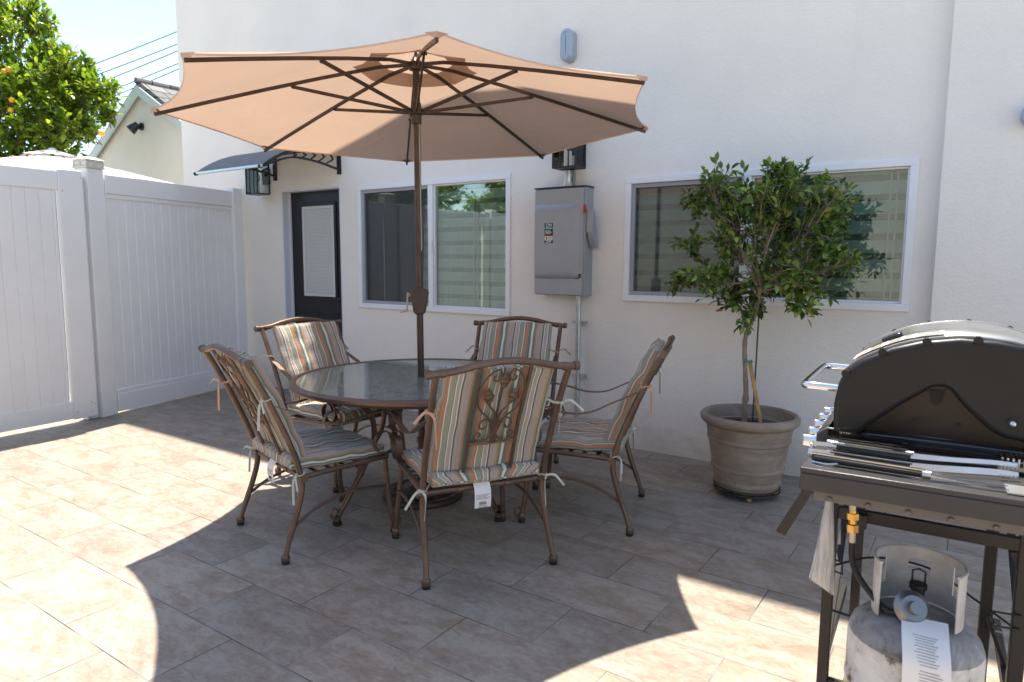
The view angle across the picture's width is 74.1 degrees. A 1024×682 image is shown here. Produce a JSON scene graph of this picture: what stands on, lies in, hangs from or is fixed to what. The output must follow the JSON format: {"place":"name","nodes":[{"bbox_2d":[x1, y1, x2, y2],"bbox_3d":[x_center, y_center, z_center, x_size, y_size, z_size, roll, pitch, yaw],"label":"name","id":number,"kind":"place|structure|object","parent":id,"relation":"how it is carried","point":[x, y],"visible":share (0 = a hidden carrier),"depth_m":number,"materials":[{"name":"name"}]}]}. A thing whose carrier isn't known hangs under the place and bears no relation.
{"place":"outdoors","nodes":[
{"label":"outdoors","id":0,"kind":"place"},
{"bbox_2d":[1,0,178,156],"label":"sky","id":1,"kind":"structure","parent":0,"point":[104,29],"materials":[{"name":"white"}]},
{"bbox_2d":[91,31,176,65],"bbox_3d":[-9.163,-8.682,17.915,22.254,9.051,0.024,0,7,-3],"label":"power line","id":2,"kind":"object","parent":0,"point":[135,48],"visible":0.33,"depth_m":17.98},
{"bbox_2d":[89,69,178,105],"bbox_3d":[-9.238,-7.645,17.934,21.773,8.977,0.024,0,7,-1],"label":"power line","id":3,"kind":"object","parent":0,"point":[151,80],"visible":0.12,"depth_m":18.00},
{"bbox_2d":[99,44,176,73],"bbox_3d":[-9.171,-8.365,17.943,22.320,8.829,0.024,0,7,-3],"label":"power line","id":4,"kind":"object","parent":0,"point":[139,58],"visible":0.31,"depth_m":18.00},
{"bbox_2d":[101,50,177,82],"bbox_3d":[-9.193,-8.160,17.937,22.366,9.495,0.024,0,7,-3],"label":"power line","id":5,"kind":"object","parent":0,"point":[146,63],"visible":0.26,"depth_m":18.00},
{"bbox_2d":[124,63,177,85],"bbox_3d":[-9.220,-7.813,17.939,22.209,9.125,0.024,0,7,-2],"label":"power line","id":6,"kind":"object","parent":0,"point":[153,73],"visible":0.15,"depth_m":18.00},
{"bbox_2d":[0,377,1023,681],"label":"patio floor","id":7,"kind":"structure","parent":0,"point":[130,551],"depth_m":3.05,"materials":[{"name":"tile"}]},
{"bbox_2d":[71,156,117,419],"bbox_3d":[-3.671,-0.451,5.923,0.178,2.262,0.273,3,7,20],"label":"fence post","id":8,"kind":"object","parent":7,"relation":"on","point":[91,169],"visible":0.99,"depth_m":5.92,"materials":[{"name":"white plastic"}]},
{"bbox_2d":[0,165,97,432],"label":"garden gate","id":9,"kind":"structure","parent":8,"relation":"attached to","point":[36,387],"depth_m":5.52,"materials":[{"name":"white plastic"}]},
{"bbox_2d":[103,174,248,410],"bbox_3d":[-3.306,-0.504,6.808,0.130,2.165,1.646,3,7,20],"label":"vinyl fence","id":10,"kind":"object","parent":7,"relation":"on","point":[176,255],"visible":0.84,"depth_m":6.65,"materials":[{"name":"white plastic"}]},
{"bbox_2d":[198,343,401,564],"bbox_3d":[-1.066,0.486,3.440,0.800,1.005,0.782,-5,9,-40],"label":"dining chair","id":11,"kind":"object","parent":7,"relation":"on","point":[281,441],"visible":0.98,"depth_m":3.28,"materials":[{"name":"brown metal"}]},
{"bbox_2d":[254,317,408,492],"bbox_3d":[-1.171,0.363,4.487,0.800,1.005,0.782,5,8,37],"label":"dining chair","id":12,"kind":"object","parent":7,"relation":"on","point":[312,343],"visible":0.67,"depth_m":4.45,"materials":[{"name":"multicoloured fabric"}]},
{"bbox_2d":[289,358,505,526],"bbox_3d":[-0.531,0.562,4.007,1.474,0.727,1.474,5,8,34],"label":"dining table","id":13,"kind":"object","parent":7,"relation":"on","point":[365,386],"visible":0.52,"depth_m":3.68,"materials":[{"name":"clear glass"}]},
{"bbox_2d":[382,436,462,509],"bbox_3d":[-0.532,0.744,4.029,0.480,0.360,0.480,5,8,34],"label":"umbrella base","id":14,"kind":"object","parent":7,"relation":"on","point":[432,501],"visible":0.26,"depth_m":3.93,"materials":[{"name":"brown metal"}]},
{"bbox_2d":[151,31,647,437],"bbox_3d":[-0.537,-0.369,3.883,2.530,2.506,2.530,-4,8,-33],"label":"patio umbrella","id":15,"kind":"object","parent":14,"relation":"in","point":[433,96],"visible":0.98,"depth_m":3.89,"materials":[{"name":"beige fabric"}]},
{"bbox_2d":[388,357,583,589],"bbox_3d":[-0.170,0.522,3.167,0.782,1.005,0.800,-3,7,-24],"label":"dining chair","id":16,"kind":"object","parent":7,"relation":"on","point":[487,416],"visible":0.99,"depth_m":2.94,"materials":[{"name":"multicoloured fabric"}]},
{"bbox_2d":[465,316,570,489],"bbox_3d":[-0.047,0.363,4.536,0.782,1.005,0.800,2,7,15],"label":"dining chair","id":17,"kind":"object","parent":7,"relation":"on","point":[503,337],"visible":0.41,"depth_m":4.72,"materials":[{"name":"multicoloured fabric"}]},
{"bbox_2d":[514,335,674,536],"bbox_3d":[0.481,0.455,3.773,0.800,1.005,0.782,2,7,16],"label":"dining chair","id":18,"kind":"object","parent":7,"relation":"on","point":[598,436],"visible":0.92,"depth_m":3.53,"materials":[{"name":"brown metal"}]},
{"bbox_2d":[713,479,780,501],"bbox_3d":[1.423,0.894,4.123,0.392,0.062,0.392,5,8,34],"label":"plant caddy","id":19,"kind":"object","parent":7,"relation":"on","point":[749,498],"visible":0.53,"depth_m":3.97,"materials":[{"name":"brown wood"}]},
{"bbox_2d":[700,403,800,495],"bbox_3d":[1.425,0.655,4.095,0.572,0.453,0.572,5,8,34],"label":"planter pot","id":20,"kind":"object","parent":19,"relation":"on","point":[749,456],"visible":0.98,"depth_m":3.92,"materials":[{"name":"plastic"}]},
{"bbox_2d":[748,360,762,422],"bbox_3d":[1.466,0.326,4.078,0.023,0.405,0.176,-1,7,-13],"label":"wooden stake","id":21,"kind":"object","parent":20,"relation":"in","point":[756,399],"visible":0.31,"depth_m":4.08,"materials":[{"name":"brown wood"}]},
{"bbox_2d":[752,308,759,421],"bbox_3d":[1.484,0.139,4.127,0.010,0.740,0.022,-3,8,-29],"label":"green stake","id":22,"kind":"object","parent":20,"relation":"in","point":[755,364],"visible":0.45,"depth_m":4.12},
{"bbox_2d":[664,152,870,421],"bbox_3d":[1.453,-0.293,4.034,1.239,1.641,0.755,5,8,34],"label":"potted tree","id":23,"kind":"object","parent":20,"relation":"in","point":[784,201],"visible":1,"depth_m":3.92,"materials":[{"name":"green plant"}]},
{"bbox_2d":[776,319,1023,681],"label":"gas grill","id":24,"kind":"object","parent":7,"relation":"on","point":[951,388],"visible":0.91,"depth_m":1.78,"materials":[{"name":"metal"}]},
{"bbox_2d":[811,501,833,595],"bbox_3d":[0.895,0.578,1.945,0.068,0.301,0.030,4,8,32],"label":"dish towel","id":25,"kind":"object","parent":24,"relation":"hanging from","point":[825,558],"visible":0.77,"depth_m":1.94,"materials":[{"name":"white fabric"}]},
{"bbox_2d":[808,441,1018,479],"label":"grill tongs","id":26,"kind":"object","parent":24,"relation":"on","point":[909,456],"visible":0.87,"depth_m":1.67,"materials":[{"name":"silver metal"}]},
{"bbox_2d":[810,451,1023,495],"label":"grill spatula","id":27,"kind":"object","parent":24,"relation":"on","point":[825,458],"visible":1,"depth_m":1.64,"materials":[{"name":"silver metal"}]},
{"bbox_2d":[827,438,1021,463],"bbox_3d":[1.071,0.297,1.788,0.441,0.020,0.024,4,8,31],"label":"grill fork","id":28,"kind":"object","parent":24,"relation":"on","point":[828,440],"visible":0.17,"depth_m":1.89,"materials":[{"name":"silver metal"}]},
{"bbox_2d":[831,440,1023,476],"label":"grill brush","id":29,"kind":"object","parent":24,"relation":"on","point":[1020,470],"visible":0.34,"depth_m":1.76,"materials":[{"name":"silver metal"}]},
{"bbox_2d":[844,544,985,681],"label":"propane tank","id":30,"kind":"object","parent":7,"relation":"on","point":[941,645],"visible":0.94,"depth_m":1.68,"materials":[{"name":"grey metal"}]},
{"bbox_2d":[846,505,930,622],"bbox_3d":[0.943,0.546,1.719,0.071,0.294,0.216,-5,9,-39],"label":"gas hose","id":31,"kind":"object","parent":30,"relation":"on","point":[911,606],"visible":0.96,"depth_m":1.68,"materials":[{"name":"black rubber"}]},
{"label":"ground","id":32,"kind":"structure","parent":0,"visible":0},
{"bbox_2d":[0,0,129,157],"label":"citrus tree","id":33,"kind":"object","parent":32,"relation":"on","point":[53,75],"visible":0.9,"depth_m":8.89,"materials":[{"name":"green plant"}]},
{"bbox_2d":[0,148,173,368],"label":"white parasol","id":34,"kind":"object","parent":32,"relation":"on","point":[50,159],"visible":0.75,"depth_m":8.05,"materials":[{"name":"fabric"}]},
{"bbox_2d":[89,77,183,184],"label":"gabled outbuilding","id":35,"kind":"structure","parent":32,"relation":"on","point":[153,149],"depth_m":10.99,"materials":[{"name":"paint"}]},
{"bbox_2d":[126,122,143,134],"bbox_3d":[-6.112,-3.443,10.983,0.255,0.207,0.164,-6,9,-41],"label":"flood light","id":36,"kind":"object","parent":35,"relation":"attached to","point":[134,127],"visible":1,"depth_m":10.93,"materials":[{"name":"black metal"}]},
{"bbox_2d":[175,0,1023,476],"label":"house","id":37,"kind":"structure","parent":32,"relation":"on","point":[929,94],"depth_m":4.74,"materials":[{"name":"beige paint"}]},
{"bbox_2d":[245,168,269,195],"bbox_3d":[-2.673,-1.707,7.168,0.202,0.320,0.195,5,8,34],"label":"wall lantern","id":38,"kind":"object","parent":37,"relation":"attached to","point":[252,183],"depth_m":7.13,"materials":[{"name":"black metal"}]},
{"bbox_2d":[193,149,340,180],"bbox_3d":[-2.342,-1.720,6.496,1.040,0.296,0.919,5,8,34],"label":"door awning","id":39,"kind":"object","parent":37,"relation":"attached to","point":[253,161],"depth_m":6.28,"materials":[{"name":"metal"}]},
{"bbox_2d":[291,189,341,333],"bbox_3d":[-2.013,-0.499,7.061,0.898,2.110,0.141,5,8,34],"label":"door","id":40,"kind":"structure","parent":37,"relation":"in","point":[315,214],"depth_m":7.05,"materials":[{"name":"black paint"}]},
{"bbox_2d":[357,173,510,315],"bbox_3d":[-0.731,-0.847,6.074,1.782,1.162,0.092,5,8,34],"label":"window","id":41,"kind":"structure","parent":37,"relation":"in","point":[385,211],"depth_m":6.29,"materials":[{"name":"white plastic"}]},
{"bbox_2d":[438,182,505,307],"bbox_3d":[-0.686,-0.854,6.139,1.842,1.242,0.006,5,8,34],"label":"roller blind","id":42,"kind":"object","parent":37,"relation":"attached to","point":[455,245],"depth_m":5.91,"materials":[{"name":"fabric"}]},
{"bbox_2d":[474,184,477,306],"bbox_3d":[-0.312,-0.810,5.863,0.047,1.076,0.012,5,8,34],"label":"blind cord","id":43,"kind":"object","parent":42,"relation":"attached to","point":[474,245],"visible":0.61,"depth_m":5.86,"materials":[{"name":"white plastic"}]},
{"bbox_2d":[534,185,597,295],"bbox_3d":[0.406,-0.757,5.169,0.497,0.814,0.162,5,8,34],"label":"disconnect box","id":44,"kind":"object","parent":37,"relation":"attached to","point":[565,241],"visible":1,"depth_m":5.10,"materials":[{"name":"grey metal"}]},
{"bbox_2d":[534,203,579,278],"bbox_3d":[0.335,-0.752,5.138,0.375,0.560,0.026,5,8,34],"label":"door panel","id":45,"kind":"structure","parent":44,"relation":"in","point":[559,259],"depth_m":5.12,"materials":[{"name":"grey metal"}]},
{"bbox_2d":[560,28,576,63],"bbox_3d":[0.417,-2.196,5.047,0.104,0.235,0.082,5,8,34],"label":"wall light","id":46,"kind":"object","parent":37,"relation":"attached to","point":[570,55],"visible":1,"depth_m":5.02,"materials":[{"name":"white plastic"}]},
{"bbox_2d":[552,144,585,170],"bbox_3d":[0.435,-1.443,5.051,0.202,0.320,0.195,5,8,34],"label":"wall lantern","id":47,"kind":"object","parent":37,"relation":"attached to","point":[578,153],"depth_m":5.03,"materials":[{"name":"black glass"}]},
{"bbox_2d":[563,170,575,185],"bbox_3d":[0.429,-1.229,5.140,0.074,0.129,0.096,5,8,34],"label":"conduit","id":48,"kind":"object","parent":37,"relation":"attached to","point":[569,176],"visible":0.82,"depth_m":5.11,"materials":[{"name":"metal"}]},
{"bbox_2d":[572,296,587,417],"bbox_3d":[0.514,0.207,5.248,0.100,1.115,0.090,5,8,34],"label":"conduit","id":49,"kind":"object","parent":37,"relation":"attached to","point":[577,375],"visible":0.65,"depth_m":5.21,"materials":[{"name":"metal"}]},
{"bbox_2d":[634,169,907,300],"bbox_3d":[1.644,-0.687,4.548,1.898,0.970,0.006,5,8,34],"label":"roller blind","id":50,"kind":"object","parent":37,"relation":"attached to","point":[662,218],"visible":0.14,"depth_m":4.33,"materials":[{"name":"fabric"}]},
{"bbox_2d":[882,170,899,300],"bbox_3d":[2.285,-0.620,4.091,0.047,0.836,0.012,5,8,34],"label":"blind cord","id":51,"kind":"object","parent":50,"relation":"attached to","point":[894,233],"visible":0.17,"depth_m":4.08,"materials":[{"name":"white plastic"}]},
{"bbox_2d":[622,157,919,311],"bbox_3d":[1.599,-0.680,4.483,1.838,0.890,0.092,5,8,34],"label":"window","id":52,"kind":"structure","parent":37,"relation":"in","point":[912,164],"depth_m":4.39,"materials":[{"name":"white plastic"}]},
{"bbox_2d":[1020,108,1023,124],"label":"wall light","id":53,"kind":"object","parent":37,"relation":"attached to","point":[1022,117],"visible":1,"depth_m":3.50,"materials":[{"name":"white plastic"}]}
]}

